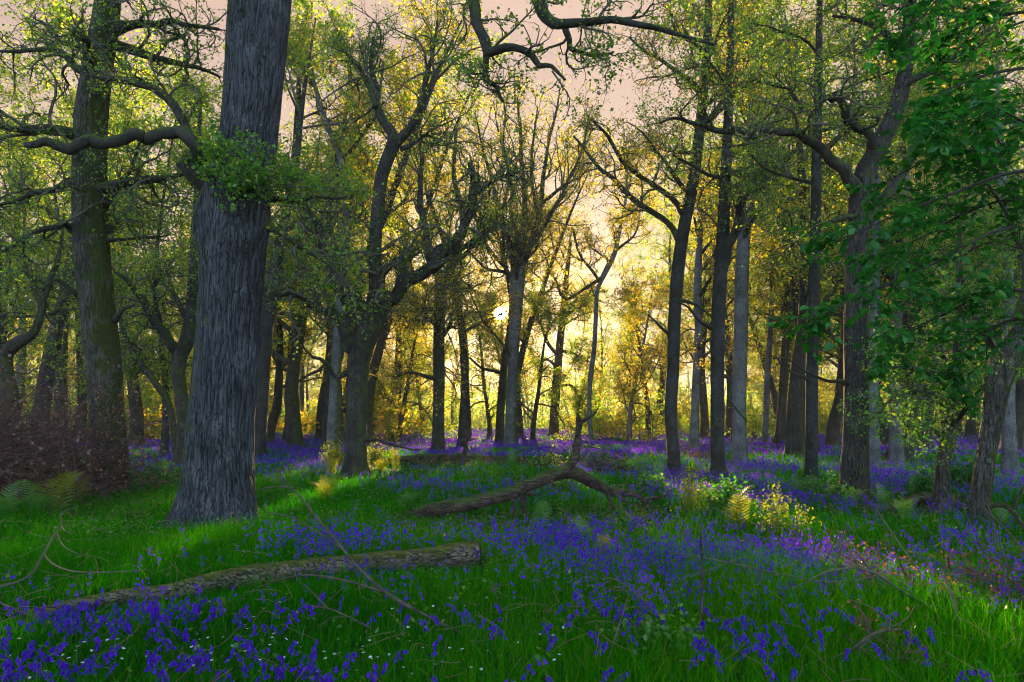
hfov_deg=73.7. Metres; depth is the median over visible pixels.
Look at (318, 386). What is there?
oak tree
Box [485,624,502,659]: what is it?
bluebell
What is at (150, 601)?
bluebell
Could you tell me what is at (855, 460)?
oak tree
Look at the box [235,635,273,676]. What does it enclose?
bluebell
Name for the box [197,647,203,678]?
bluebell
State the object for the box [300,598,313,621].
bluebell
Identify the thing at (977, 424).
oak tree
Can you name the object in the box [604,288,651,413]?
oak tree
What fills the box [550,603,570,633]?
bluebell
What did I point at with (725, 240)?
oak tree
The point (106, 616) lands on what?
bluebell
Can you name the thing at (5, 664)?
bluebell
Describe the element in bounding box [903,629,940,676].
bluebell
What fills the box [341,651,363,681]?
bluebell
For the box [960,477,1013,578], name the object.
dead twig
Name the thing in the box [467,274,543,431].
oak tree
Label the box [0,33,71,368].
oak tree
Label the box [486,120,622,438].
oak tree
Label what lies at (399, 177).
oak tree
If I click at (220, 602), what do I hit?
bluebell
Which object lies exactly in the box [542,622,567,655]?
bluebell
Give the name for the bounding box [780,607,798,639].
bluebell
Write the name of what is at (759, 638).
bluebell
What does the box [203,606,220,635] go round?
bluebell
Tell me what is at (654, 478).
shrub
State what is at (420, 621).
bluebell
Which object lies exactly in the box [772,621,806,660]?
bluebell
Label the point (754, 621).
dead twig
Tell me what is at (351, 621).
bluebell
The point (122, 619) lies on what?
bluebell
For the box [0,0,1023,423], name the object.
sky
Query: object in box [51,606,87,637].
bluebell
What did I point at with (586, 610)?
bluebell
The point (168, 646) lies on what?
bluebell
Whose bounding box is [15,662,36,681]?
bluebell
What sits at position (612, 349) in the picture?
oak tree
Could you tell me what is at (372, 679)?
bluebell
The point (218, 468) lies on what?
oak tree
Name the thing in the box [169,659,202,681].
bluebell
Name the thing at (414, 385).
oak tree
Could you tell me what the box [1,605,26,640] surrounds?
bluebell
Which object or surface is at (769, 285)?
oak tree
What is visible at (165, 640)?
bluebell
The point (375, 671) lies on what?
bluebell
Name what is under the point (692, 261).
oak tree
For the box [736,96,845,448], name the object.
oak tree
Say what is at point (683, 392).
oak tree
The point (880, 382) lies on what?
oak tree
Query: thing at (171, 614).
bluebell
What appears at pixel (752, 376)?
oak tree
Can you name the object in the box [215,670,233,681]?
bluebell
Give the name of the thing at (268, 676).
bluebell
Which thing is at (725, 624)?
bluebell
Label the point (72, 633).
bluebell
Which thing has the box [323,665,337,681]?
bluebell
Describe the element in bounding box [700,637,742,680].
bluebell
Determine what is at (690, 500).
shrub
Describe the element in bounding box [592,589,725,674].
shrub
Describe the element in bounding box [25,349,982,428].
woodland
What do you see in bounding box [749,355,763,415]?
oak tree
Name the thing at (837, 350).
oak tree
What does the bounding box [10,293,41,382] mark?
oak tree
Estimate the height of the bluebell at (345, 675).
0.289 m
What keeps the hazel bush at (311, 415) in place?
on the ground at (598, 516)
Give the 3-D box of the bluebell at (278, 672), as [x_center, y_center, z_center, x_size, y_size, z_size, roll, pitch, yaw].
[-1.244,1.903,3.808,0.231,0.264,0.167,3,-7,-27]
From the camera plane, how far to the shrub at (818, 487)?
12.76 m
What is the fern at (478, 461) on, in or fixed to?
on the ground at (598, 516)
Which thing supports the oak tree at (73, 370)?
on the ground at (598, 516)
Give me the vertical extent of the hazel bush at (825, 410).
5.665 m
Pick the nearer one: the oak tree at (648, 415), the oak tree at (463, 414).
the oak tree at (463, 414)
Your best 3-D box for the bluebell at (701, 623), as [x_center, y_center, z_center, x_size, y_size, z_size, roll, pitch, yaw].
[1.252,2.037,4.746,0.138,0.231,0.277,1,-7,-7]
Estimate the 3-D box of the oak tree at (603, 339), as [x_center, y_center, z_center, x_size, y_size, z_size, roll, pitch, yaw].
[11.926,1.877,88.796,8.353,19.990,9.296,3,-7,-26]
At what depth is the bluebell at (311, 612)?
4.88 m
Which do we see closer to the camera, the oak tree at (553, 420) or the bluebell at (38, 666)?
the bluebell at (38, 666)
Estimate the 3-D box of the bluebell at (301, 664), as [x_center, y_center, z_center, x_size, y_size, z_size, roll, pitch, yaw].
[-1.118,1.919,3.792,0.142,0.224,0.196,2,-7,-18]
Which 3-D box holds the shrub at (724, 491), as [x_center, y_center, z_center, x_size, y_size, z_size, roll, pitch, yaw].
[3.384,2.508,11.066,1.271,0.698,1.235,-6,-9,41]
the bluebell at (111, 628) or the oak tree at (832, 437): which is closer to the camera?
the bluebell at (111, 628)
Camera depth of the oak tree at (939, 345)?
32.03 m
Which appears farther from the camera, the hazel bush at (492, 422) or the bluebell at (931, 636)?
the hazel bush at (492, 422)
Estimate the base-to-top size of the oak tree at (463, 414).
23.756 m
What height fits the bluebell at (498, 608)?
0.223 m
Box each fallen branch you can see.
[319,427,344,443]
[866,491,968,508]
[985,486,1023,528]
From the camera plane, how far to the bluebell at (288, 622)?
4.65 m
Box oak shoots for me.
[184,107,351,213]
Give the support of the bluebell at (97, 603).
on the ground at (598, 516)
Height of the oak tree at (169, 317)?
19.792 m
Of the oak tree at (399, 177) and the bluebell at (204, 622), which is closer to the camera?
the bluebell at (204, 622)
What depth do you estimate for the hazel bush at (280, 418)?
68.22 m
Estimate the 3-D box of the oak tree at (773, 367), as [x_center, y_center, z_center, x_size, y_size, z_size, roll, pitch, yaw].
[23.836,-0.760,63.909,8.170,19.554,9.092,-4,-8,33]
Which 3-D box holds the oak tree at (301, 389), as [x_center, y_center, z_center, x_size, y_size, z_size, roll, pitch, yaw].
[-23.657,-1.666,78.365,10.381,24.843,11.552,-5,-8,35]
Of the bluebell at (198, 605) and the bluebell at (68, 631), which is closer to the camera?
the bluebell at (68, 631)
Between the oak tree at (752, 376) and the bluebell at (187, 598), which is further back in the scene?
the oak tree at (752, 376)
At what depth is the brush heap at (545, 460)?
22.59 m
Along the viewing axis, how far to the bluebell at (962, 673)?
3.72 m
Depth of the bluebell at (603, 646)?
4.17 m
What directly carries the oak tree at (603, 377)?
on the ground at (598, 516)
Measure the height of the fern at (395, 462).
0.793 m
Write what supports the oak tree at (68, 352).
on the ground at (598, 516)
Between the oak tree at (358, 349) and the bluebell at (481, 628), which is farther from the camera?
the oak tree at (358, 349)
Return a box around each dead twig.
[0,506,149,587]
[0,601,52,625]
[232,469,460,633]
[269,554,373,629]
[431,640,446,678]
[601,596,631,678]
[661,533,940,608]
[721,618,789,624]
[801,605,914,674]
[821,531,839,570]
[836,525,846,560]
[872,504,919,573]
[944,571,958,621]
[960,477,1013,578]
[962,493,1023,552]
[976,536,1023,572]
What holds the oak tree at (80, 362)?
on the ground at (598, 516)
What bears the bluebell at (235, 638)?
on the ground at (598, 516)
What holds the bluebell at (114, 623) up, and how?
on the ground at (598, 516)
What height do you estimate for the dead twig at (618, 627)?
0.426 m
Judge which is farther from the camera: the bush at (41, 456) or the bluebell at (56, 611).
the bush at (41, 456)
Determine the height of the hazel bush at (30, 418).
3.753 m
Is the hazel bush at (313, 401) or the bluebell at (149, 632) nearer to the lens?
the bluebell at (149, 632)
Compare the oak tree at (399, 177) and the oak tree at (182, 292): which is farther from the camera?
the oak tree at (182, 292)
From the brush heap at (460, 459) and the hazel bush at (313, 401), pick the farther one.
the hazel bush at (313, 401)
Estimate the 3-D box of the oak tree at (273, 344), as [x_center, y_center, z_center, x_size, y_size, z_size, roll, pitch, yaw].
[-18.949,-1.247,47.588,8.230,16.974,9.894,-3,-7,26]
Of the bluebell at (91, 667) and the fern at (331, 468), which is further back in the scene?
the fern at (331, 468)
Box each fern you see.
[0,480,34,521]
[2,479,54,513]
[25,469,97,513]
[63,471,93,501]
[156,457,169,475]
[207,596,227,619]
[309,473,343,500]
[322,455,338,475]
[375,456,398,473]
[390,447,400,467]
[397,491,420,509]
[464,451,489,470]
[504,447,521,468]
[533,500,550,527]
[568,515,591,545]
[595,532,610,560]
[630,456,649,473]
[647,459,666,476]
[710,484,756,531]
[778,477,818,499]
[836,481,872,507]
[868,483,892,513]
[890,496,919,521]
[992,500,1020,530]
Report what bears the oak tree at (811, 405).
on the ground at (598, 516)
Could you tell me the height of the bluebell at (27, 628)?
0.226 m
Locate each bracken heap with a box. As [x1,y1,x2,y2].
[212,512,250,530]
[789,529,972,606]
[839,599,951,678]
[929,542,1023,613]
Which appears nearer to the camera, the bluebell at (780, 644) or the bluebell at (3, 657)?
the bluebell at (3, 657)
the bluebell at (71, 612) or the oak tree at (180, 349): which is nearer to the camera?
the bluebell at (71, 612)
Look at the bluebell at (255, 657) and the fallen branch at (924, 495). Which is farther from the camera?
the fallen branch at (924, 495)
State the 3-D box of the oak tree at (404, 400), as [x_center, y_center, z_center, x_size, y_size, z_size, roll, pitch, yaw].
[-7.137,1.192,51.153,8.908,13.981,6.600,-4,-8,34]
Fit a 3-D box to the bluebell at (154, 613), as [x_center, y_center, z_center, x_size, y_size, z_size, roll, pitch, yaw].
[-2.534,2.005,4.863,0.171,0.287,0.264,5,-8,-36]
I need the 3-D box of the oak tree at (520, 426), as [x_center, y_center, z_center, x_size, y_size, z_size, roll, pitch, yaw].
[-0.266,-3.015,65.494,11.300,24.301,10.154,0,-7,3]
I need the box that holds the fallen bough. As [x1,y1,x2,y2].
[410,408,670,517]
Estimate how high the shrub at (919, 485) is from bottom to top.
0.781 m
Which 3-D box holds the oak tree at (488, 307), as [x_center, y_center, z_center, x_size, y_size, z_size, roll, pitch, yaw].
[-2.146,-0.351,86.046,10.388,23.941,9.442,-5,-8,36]
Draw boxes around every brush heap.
[416,450,528,465]
[518,441,570,468]
[576,443,637,473]
[680,438,725,462]
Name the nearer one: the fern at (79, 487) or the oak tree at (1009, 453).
the fern at (79, 487)
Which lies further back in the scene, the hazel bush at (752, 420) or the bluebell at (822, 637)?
the hazel bush at (752, 420)
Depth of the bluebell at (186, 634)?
4.50 m
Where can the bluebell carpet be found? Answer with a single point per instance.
(561, 444)
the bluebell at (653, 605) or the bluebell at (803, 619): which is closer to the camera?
the bluebell at (803, 619)
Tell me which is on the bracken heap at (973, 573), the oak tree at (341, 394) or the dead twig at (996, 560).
the dead twig at (996, 560)
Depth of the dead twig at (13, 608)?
5.15 m
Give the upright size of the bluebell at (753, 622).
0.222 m
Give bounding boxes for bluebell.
[0,635,11,663]
[0,653,31,681]
[0,666,15,681]
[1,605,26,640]
[1,637,15,671]
[1,647,34,681]
[1,658,12,680]
[2,672,16,681]
[3,625,11,654]
[4,642,32,681]
[8,600,31,632]
[14,641,65,681]
[15,656,24,681]
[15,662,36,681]
[16,598,35,626]
[16,622,38,649]
[17,620,54,649]
[21,603,47,635]
[22,618,72,665]
[25,640,48,681]
[26,611,48,641]
[27,640,43,681]
[27,644,64,681]
[28,606,55,638]
[28,651,55,673]
[30,663,55,681]
[33,609,66,647]
[35,641,67,671]
[36,608,58,636]
[42,671,54,681]
[49,621,68,647]
[51,603,89,628]
[51,604,81,636]
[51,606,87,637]
[54,611,80,643]
[55,605,70,631]
[56,622,76,662]
[57,659,89,681]
[59,628,96,659]
[59,671,97,681]
[60,661,71,681]
[63,663,81,680]
[66,616,81,651]
[67,618,83,648]
[69,653,94,681]
[80,600,115,625]
[81,650,123,681]
[81,663,96,674]
[83,613,117,642]
[83,652,110,681]
[84,612,105,654]
[84,659,113,681]
[85,594,103,632]
[85,607,104,633]
[87,643,122,679]
[89,615,110,649]
[89,636,121,677]
[97,626,126,656]
[102,622,132,651]
[104,662,117,678]
[105,609,128,652]
[107,621,138,661]
[110,617,121,643]
[113,603,124,632]
[114,599,146,635]
[117,619,135,646]
[123,654,161,681]
[125,600,133,620]
[129,612,154,639]
[133,602,166,627]
[133,621,159,658]
[135,627,156,662]
[135,645,161,681]
[140,613,164,647]
[140,658,174,680]
[144,650,166,681]
[145,604,168,632]
[145,606,165,642]
[145,650,165,667]
[145,655,195,680]
[148,600,181,630]
[151,616,170,645]
[152,604,177,639]
[153,668,170,681]
[155,661,177,681]
[157,637,176,673]
[158,628,182,661]
[163,601,190,639]
[166,611,173,636]
[168,593,178,614]
[168,632,189,658]
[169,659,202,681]
[169,661,183,681]
[171,627,198,650]
[174,596,189,627]
[177,653,201,681]
[180,597,207,622]
[182,609,198,640]
[182,627,193,656]
[183,606,202,638]
[183,607,202,638]
[183,639,196,662]
[190,614,211,644]
[191,608,225,644]
[194,602,200,632]
[194,653,211,680]
[195,646,222,675]
[195,653,212,680]
[197,645,217,679]
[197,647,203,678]
[201,597,216,632]
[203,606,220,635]
[211,597,227,638]
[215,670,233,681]
[221,603,251,635]
[222,642,247,681]
[233,619,261,638]
[233,635,257,668]
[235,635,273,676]
[237,656,248,681]
[240,644,261,681]
[241,624,261,658]
[242,607,269,641]
[247,623,266,647]
[249,648,269,681]
[255,674,269,681]
[259,654,286,677]
[260,661,286,681]
[266,596,285,637]
[270,625,297,646]
[270,640,301,678]
[270,664,301,681]
[271,619,296,651]
[274,663,288,681]
[281,607,304,645]
[286,604,308,636]
[290,667,305,681]
[291,651,308,678]
[294,666,306,679]
[299,661,310,679]
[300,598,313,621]
[301,594,328,625]
[301,663,333,679]
[304,603,331,635]
[307,645,316,680]
[311,667,334,679]
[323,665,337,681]
[331,671,347,681]
[335,596,343,628]
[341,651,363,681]
[346,606,358,629]
[359,613,381,644]
[366,671,376,681]
[372,662,378,677]
[376,649,408,679]
[379,662,387,681]
[394,596,409,634]
[400,614,414,643]
[415,634,441,678]
[419,619,435,645]
[421,614,449,639]
[446,603,465,630]
[461,612,470,639]
[463,608,480,640]
[475,618,490,646]
[482,617,501,650]
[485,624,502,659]
[488,603,510,629]
[490,625,515,662]
[521,623,552,644]
[521,658,547,681]
[524,636,556,677]
[541,609,578,649]
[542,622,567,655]
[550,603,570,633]
[572,590,590,628]
[575,609,587,627]
[578,642,608,676]
[584,630,624,664]
[596,601,614,631]
[601,666,613,681]
[603,606,609,634]
[604,609,622,634]
[616,609,638,622]
[622,631,643,666]
[626,613,630,656]
[628,616,642,638]
[648,602,665,631]
[675,620,705,631]
[675,654,704,681]
[690,638,704,671]
[691,641,728,668]
[693,636,733,674]
[695,606,726,635]
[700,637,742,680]
[702,659,728,681]
[704,619,731,649]
[709,648,749,679]
[712,617,735,651]
[713,649,729,676]
[720,634,744,662]
[729,627,743,651]
[737,620,747,647]
[742,632,762,670]
[744,615,764,641]
[744,632,787,664]
[746,642,783,680]
[748,636,786,679]
[753,645,797,681]
[758,624,788,662]
[763,662,778,681]
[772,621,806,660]
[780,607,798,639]
[785,643,824,673]
[786,668,796,681]
[788,603,829,639]
[793,626,832,662]
[795,618,824,653]
[797,606,831,638]
[804,639,828,665]
[825,648,850,679]
[834,607,859,636]
[846,615,874,631]
[870,642,918,676]
[873,607,887,628]
[876,611,897,643]
[890,636,909,662]
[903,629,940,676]
[923,645,962,681]
[926,626,942,659]
[955,669,975,681]
[978,668,991,681]
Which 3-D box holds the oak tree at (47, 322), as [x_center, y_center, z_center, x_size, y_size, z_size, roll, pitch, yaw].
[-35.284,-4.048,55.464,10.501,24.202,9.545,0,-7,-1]
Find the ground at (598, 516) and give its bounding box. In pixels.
[0,426,1023,681]
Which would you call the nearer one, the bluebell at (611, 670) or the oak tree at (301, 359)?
the bluebell at (611, 670)
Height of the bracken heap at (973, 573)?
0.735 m
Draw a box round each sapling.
[700,520,731,646]
[764,0,1023,420]
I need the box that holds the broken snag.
[460,424,476,454]
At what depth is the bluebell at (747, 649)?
4.13 m
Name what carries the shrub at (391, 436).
on the ground at (598, 516)
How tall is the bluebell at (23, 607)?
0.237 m
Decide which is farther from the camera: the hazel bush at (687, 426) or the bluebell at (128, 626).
the hazel bush at (687, 426)
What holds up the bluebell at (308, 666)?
on the ground at (598, 516)
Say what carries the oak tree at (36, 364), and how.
on the ground at (598, 516)
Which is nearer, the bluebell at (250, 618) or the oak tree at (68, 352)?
the bluebell at (250, 618)
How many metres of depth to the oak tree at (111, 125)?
30.97 m
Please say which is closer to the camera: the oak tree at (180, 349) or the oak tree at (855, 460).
the oak tree at (855, 460)
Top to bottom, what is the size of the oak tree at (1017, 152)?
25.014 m
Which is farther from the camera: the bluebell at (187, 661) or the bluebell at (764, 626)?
the bluebell at (764, 626)
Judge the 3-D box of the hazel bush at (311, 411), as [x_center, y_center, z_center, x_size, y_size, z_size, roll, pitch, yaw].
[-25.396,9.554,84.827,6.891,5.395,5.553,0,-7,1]
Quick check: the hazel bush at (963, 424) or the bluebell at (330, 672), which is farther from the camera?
the hazel bush at (963, 424)
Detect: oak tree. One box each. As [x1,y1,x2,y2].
[0,0,192,451]
[0,0,227,499]
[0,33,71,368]
[0,68,77,344]
[0,92,66,420]
[0,109,75,397]
[0,213,125,470]
[1,70,161,442]
[2,43,180,440]
[2,113,198,446]
[6,310,75,408]
[7,168,161,355]
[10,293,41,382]
[13,330,47,402]
[14,0,717,529]
[32,256,76,410]
[35,335,125,406]
[40,333,76,389]
[45,71,189,401]
[49,233,176,456]
[68,253,155,437]
[71,57,221,460]
[112,42,291,468]
[116,228,167,385]
[131,213,193,436]
[132,49,287,396]
[146,213,198,389]
[149,0,429,459]
[169,288,306,368]
[170,227,198,359]
[171,100,320,354]
[178,0,405,352]
[263,0,575,478]
[265,112,412,449]
[267,191,347,445]
[268,299,306,411]
[269,333,313,430]
[270,191,321,443]
[273,289,317,420]
[282,0,413,455]
[282,133,398,441]
[284,316,325,420]
[296,99,393,441]
[299,0,492,452]
[299,319,324,413]
[304,342,325,405]
[306,145,415,436]
[308,351,342,398]
[309,189,423,437]
[316,348,346,400]
[323,334,394,437]
[338,21,513,447]
[342,346,394,433]
[353,150,447,427]
[368,80,518,453]
[371,270,466,441]
[376,28,534,444]
[380,300,451,436]
[382,282,459,427]
[391,349,429,418]
[432,272,530,438]
[442,39,613,444]
[442,251,497,438]
[445,327,471,428]
[446,176,509,443]
[462,249,530,372]
[464,184,567,435]
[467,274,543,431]
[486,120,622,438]
[495,273,598,444]
[520,201,614,437]
[536,137,666,445]
[553,0,778,478]
[562,324,615,437]
[566,284,633,425]
[583,340,616,402]
[596,259,693,445]
[599,236,682,439]
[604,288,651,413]
[604,335,628,404]
[609,288,658,428]
[622,0,822,480]
[622,0,1023,506]
[623,169,707,436]
[623,222,704,432]
[640,125,760,438]
[640,321,688,402]
[642,203,761,438]
[649,369,688,409]
[652,337,692,420]
[655,151,793,452]
[656,0,934,456]
[656,111,768,440]
[668,0,854,465]
[681,259,756,432]
[682,248,734,368]
[704,0,945,482]
[705,260,755,384]
[709,181,780,436]
[711,0,934,460]
[724,329,776,406]
[729,108,840,446]
[729,239,780,435]
[731,256,781,431]
[734,0,1023,461]
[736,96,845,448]
[747,338,779,432]
[748,107,977,447]
[748,190,841,363]
[748,192,840,441]
[748,293,790,392]
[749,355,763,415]
[750,102,857,324]
[750,131,934,446]
[771,345,835,432]
[772,200,889,367]
[779,291,836,431]
[782,2,979,470]
[796,41,1023,468]
[810,0,1023,450]
[818,317,835,413]
[819,254,923,385]
[821,317,889,420]
[836,198,1023,511]
[840,189,946,429]
[847,0,1023,290]
[851,43,1023,333]
[869,141,984,371]
[870,20,1023,453]
[884,43,1023,477]
[910,148,987,439]
[913,158,1023,532]
[921,318,984,438]
[927,71,1023,259]
[946,307,1003,438]
[966,229,990,432]
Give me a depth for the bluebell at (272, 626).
4.67 m
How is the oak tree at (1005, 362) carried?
on the ground at (598, 516)
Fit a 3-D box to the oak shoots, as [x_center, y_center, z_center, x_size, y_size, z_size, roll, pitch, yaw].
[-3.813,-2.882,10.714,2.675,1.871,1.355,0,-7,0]
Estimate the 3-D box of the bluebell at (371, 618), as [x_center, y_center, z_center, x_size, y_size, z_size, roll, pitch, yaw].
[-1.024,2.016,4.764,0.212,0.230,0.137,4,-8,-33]
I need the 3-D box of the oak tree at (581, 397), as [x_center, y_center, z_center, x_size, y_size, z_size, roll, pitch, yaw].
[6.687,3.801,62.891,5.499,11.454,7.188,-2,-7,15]
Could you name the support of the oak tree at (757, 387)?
on the ground at (598, 516)
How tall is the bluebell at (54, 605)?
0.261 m
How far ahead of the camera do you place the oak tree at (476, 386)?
56.24 m
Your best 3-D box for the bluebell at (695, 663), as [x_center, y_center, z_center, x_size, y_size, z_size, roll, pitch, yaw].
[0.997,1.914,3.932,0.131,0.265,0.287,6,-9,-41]
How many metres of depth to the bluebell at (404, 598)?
5.03 m
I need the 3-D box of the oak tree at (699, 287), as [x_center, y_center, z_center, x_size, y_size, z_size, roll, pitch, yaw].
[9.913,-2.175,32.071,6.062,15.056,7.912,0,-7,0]
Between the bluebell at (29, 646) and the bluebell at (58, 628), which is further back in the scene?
the bluebell at (58, 628)
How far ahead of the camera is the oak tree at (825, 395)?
69.33 m
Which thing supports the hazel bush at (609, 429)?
on the ground at (598, 516)
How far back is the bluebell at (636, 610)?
5.08 m
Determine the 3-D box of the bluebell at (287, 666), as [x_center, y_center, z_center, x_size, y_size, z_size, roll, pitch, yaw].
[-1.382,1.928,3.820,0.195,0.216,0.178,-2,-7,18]
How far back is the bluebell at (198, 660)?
3.91 m
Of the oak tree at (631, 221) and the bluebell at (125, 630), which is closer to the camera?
the bluebell at (125, 630)
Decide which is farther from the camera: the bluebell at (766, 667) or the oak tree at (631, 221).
the oak tree at (631, 221)
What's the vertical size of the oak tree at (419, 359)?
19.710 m
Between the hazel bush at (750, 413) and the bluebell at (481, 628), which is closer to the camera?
the bluebell at (481, 628)
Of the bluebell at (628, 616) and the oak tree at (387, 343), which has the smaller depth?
the bluebell at (628, 616)
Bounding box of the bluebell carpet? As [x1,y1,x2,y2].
[0,428,1023,626]
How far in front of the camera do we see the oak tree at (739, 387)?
23.99 m
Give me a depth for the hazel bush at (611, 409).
95.03 m
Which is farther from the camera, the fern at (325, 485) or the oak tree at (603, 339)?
the oak tree at (603, 339)
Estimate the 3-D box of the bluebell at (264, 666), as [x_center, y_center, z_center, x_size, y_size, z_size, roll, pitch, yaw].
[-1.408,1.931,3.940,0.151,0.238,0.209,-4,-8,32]
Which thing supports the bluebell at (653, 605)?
on the ground at (598, 516)
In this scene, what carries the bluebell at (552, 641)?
on the ground at (598, 516)
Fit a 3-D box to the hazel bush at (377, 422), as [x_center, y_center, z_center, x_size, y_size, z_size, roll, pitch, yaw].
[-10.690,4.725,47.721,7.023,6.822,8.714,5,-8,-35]
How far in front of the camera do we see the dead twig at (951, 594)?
5.13 m
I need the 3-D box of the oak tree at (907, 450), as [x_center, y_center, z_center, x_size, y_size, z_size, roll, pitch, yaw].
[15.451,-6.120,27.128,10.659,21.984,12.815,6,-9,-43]
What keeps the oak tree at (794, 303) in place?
on the ground at (598, 516)
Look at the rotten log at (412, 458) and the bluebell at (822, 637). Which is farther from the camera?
the rotten log at (412, 458)
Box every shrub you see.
[122,458,181,497]
[318,440,344,467]
[367,438,404,468]
[382,426,402,443]
[535,471,578,495]
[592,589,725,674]
[625,463,674,494]
[664,455,717,518]
[691,474,756,521]
[737,481,821,543]
[795,461,862,506]
[894,463,958,504]
[921,441,1008,495]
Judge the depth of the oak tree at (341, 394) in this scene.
45.36 m
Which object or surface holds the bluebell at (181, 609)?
on the ground at (598, 516)
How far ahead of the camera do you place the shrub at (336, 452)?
22.43 m
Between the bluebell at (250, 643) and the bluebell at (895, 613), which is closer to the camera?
the bluebell at (250, 643)
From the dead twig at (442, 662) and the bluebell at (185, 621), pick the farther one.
the bluebell at (185, 621)
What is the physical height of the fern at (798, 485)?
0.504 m
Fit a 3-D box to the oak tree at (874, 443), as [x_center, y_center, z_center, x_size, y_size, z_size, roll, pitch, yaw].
[12.380,-3.588,23.185,6.016,15.986,5.503,-6,-9,42]
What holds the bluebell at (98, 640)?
on the ground at (598, 516)
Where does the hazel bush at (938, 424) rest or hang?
on the ground at (598, 516)
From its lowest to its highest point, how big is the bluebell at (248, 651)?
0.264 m
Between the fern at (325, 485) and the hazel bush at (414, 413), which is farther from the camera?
the hazel bush at (414, 413)
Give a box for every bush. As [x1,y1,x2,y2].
[0,309,186,519]
[22,373,53,425]
[22,399,73,436]
[50,381,128,433]
[69,384,89,436]
[86,383,171,434]
[124,378,176,439]
[125,368,190,439]
[267,373,310,431]
[268,402,304,432]
[275,407,315,437]
[302,367,412,439]
[302,409,315,433]
[303,397,317,424]
[304,394,317,422]
[373,392,431,435]
[377,383,432,434]
[408,399,453,432]
[445,401,492,428]
[476,402,505,429]
[559,401,602,434]
[567,377,641,436]
[592,384,664,438]
[592,396,655,441]
[601,405,619,426]
[664,386,725,428]
[677,410,709,435]
[706,391,776,438]
[724,392,762,430]
[818,388,842,431]
[818,402,842,434]
[818,403,831,434]
[933,407,940,431]
[961,404,981,430]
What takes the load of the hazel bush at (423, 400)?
on the ground at (598, 516)
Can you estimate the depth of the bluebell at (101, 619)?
4.70 m
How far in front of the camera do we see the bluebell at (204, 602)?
5.19 m
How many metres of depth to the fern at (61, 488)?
11.27 m
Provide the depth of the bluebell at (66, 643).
4.24 m
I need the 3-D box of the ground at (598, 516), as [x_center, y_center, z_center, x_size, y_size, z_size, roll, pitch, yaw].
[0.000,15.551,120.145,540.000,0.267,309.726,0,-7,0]
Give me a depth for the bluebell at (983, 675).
3.73 m
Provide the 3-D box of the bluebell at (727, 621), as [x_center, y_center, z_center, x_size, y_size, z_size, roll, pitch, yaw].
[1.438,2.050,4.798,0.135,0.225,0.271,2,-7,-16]
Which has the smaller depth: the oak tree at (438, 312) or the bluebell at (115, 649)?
the bluebell at (115, 649)
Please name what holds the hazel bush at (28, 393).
on the ground at (598, 516)
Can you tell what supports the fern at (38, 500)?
on the ground at (598, 516)
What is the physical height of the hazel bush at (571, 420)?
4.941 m
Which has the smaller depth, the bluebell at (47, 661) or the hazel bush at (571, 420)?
the bluebell at (47, 661)
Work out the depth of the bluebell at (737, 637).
4.60 m
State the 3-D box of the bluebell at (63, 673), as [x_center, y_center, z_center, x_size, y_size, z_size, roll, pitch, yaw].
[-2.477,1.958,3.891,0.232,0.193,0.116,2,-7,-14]
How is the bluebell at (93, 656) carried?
on the ground at (598, 516)
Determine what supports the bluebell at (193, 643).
on the ground at (598, 516)
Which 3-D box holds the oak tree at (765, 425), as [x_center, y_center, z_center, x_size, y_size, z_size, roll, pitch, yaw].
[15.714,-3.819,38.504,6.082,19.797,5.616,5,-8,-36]
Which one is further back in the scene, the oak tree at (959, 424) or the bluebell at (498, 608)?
the oak tree at (959, 424)
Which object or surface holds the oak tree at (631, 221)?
on the ground at (598, 516)
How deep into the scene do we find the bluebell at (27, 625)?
4.64 m
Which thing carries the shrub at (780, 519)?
on the ground at (598, 516)
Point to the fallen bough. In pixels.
(569, 469)
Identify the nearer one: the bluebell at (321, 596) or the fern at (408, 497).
the bluebell at (321, 596)
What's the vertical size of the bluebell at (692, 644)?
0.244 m
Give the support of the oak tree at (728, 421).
on the ground at (598, 516)
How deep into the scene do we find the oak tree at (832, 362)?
49.48 m
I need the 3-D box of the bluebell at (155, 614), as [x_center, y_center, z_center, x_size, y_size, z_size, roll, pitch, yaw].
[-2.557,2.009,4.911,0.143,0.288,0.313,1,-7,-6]
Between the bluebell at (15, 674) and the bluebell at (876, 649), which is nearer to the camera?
the bluebell at (15, 674)
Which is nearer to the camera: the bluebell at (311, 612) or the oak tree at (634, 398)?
the bluebell at (311, 612)
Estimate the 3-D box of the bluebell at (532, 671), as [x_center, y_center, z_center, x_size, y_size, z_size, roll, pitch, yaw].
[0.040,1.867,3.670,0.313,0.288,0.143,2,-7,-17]
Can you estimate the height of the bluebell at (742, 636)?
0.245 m
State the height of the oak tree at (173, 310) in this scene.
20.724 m
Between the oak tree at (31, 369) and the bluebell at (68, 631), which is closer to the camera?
the bluebell at (68, 631)
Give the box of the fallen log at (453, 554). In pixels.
[21,540,481,619]
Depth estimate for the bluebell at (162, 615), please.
4.79 m
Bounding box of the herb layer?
[4,455,1023,681]
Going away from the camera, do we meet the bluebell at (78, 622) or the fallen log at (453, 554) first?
the bluebell at (78, 622)
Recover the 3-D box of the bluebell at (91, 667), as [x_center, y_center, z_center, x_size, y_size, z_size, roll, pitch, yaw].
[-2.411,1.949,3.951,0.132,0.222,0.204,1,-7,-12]
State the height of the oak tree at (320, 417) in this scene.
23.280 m
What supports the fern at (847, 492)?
on the ground at (598, 516)
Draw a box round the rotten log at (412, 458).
[382,449,528,463]

